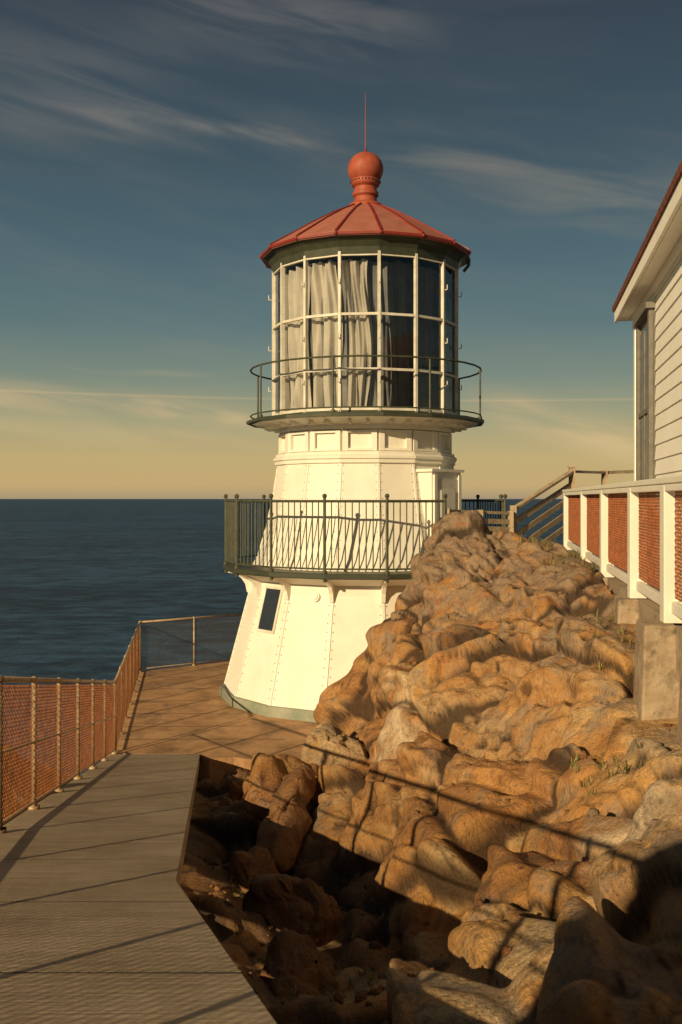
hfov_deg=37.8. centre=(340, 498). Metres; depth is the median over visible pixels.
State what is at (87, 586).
sea
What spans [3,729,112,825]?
sea cliff
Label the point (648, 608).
house platform
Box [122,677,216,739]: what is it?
pavement joints
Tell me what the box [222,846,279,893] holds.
boulder
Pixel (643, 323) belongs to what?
house door
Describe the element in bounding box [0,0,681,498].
sky
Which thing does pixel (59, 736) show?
chain link fence
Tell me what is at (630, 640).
dry grass
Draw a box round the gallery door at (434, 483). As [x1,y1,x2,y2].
[416,469,463,537]
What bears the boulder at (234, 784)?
on the rock outcrop
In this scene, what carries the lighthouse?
on the terrace pavement
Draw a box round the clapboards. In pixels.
[650,252,681,580]
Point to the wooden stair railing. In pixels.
(512, 520)
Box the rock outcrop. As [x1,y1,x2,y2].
[180,510,681,1023]
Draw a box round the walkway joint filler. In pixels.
[0,901,238,972]
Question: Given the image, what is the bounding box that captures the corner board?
[634,328,635,480]
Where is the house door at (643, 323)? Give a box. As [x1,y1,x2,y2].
[632,301,655,574]
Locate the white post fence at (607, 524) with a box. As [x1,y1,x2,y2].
[562,475,681,747]
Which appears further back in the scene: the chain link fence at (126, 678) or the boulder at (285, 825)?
the chain link fence at (126, 678)
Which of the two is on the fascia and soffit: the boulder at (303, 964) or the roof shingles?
the roof shingles
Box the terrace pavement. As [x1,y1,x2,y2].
[117,661,317,783]
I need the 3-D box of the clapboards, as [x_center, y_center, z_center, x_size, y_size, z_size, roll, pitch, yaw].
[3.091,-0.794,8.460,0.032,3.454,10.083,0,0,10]
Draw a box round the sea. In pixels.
[0,499,579,775]
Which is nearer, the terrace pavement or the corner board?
the corner board
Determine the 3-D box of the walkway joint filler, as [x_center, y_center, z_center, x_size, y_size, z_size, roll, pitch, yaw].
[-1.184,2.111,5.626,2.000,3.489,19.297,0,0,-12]
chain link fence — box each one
[0,675,117,833]
[114,622,141,751]
[139,613,242,668]
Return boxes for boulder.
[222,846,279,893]
[226,768,250,800]
[242,752,318,826]
[242,874,341,946]
[255,765,315,872]
[260,927,338,996]
[301,723,367,767]
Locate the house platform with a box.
[568,550,681,675]
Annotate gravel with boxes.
[197,553,676,1023]
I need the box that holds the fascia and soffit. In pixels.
[614,175,681,322]
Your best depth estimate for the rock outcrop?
7.35 m
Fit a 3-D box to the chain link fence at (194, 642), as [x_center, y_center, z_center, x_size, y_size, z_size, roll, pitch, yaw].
[-1.604,3.343,23.645,6.556,1.254,0.732,0,0,-23]
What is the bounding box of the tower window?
[257,586,282,633]
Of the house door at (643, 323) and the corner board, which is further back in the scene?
the corner board
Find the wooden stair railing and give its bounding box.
[447,466,633,542]
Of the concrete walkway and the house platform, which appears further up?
the house platform
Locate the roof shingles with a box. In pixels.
[612,160,681,311]
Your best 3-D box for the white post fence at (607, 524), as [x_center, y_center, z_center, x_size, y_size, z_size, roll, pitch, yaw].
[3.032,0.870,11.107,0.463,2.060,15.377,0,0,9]
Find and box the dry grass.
[231,534,653,1023]
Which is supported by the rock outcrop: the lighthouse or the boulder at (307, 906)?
the boulder at (307, 906)
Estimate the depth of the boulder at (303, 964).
5.82 m
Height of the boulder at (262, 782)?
0.949 m
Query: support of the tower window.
in the lighthouse
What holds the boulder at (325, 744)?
on the rock outcrop
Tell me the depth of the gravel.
7.03 m
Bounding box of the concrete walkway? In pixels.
[0,754,276,1023]
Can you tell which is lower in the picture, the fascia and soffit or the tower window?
the tower window
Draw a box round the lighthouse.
[219,92,506,722]
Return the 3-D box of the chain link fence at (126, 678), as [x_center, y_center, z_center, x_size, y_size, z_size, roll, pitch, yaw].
[-3.940,3.353,18.575,0.099,1.234,7.126,0,0,-9]

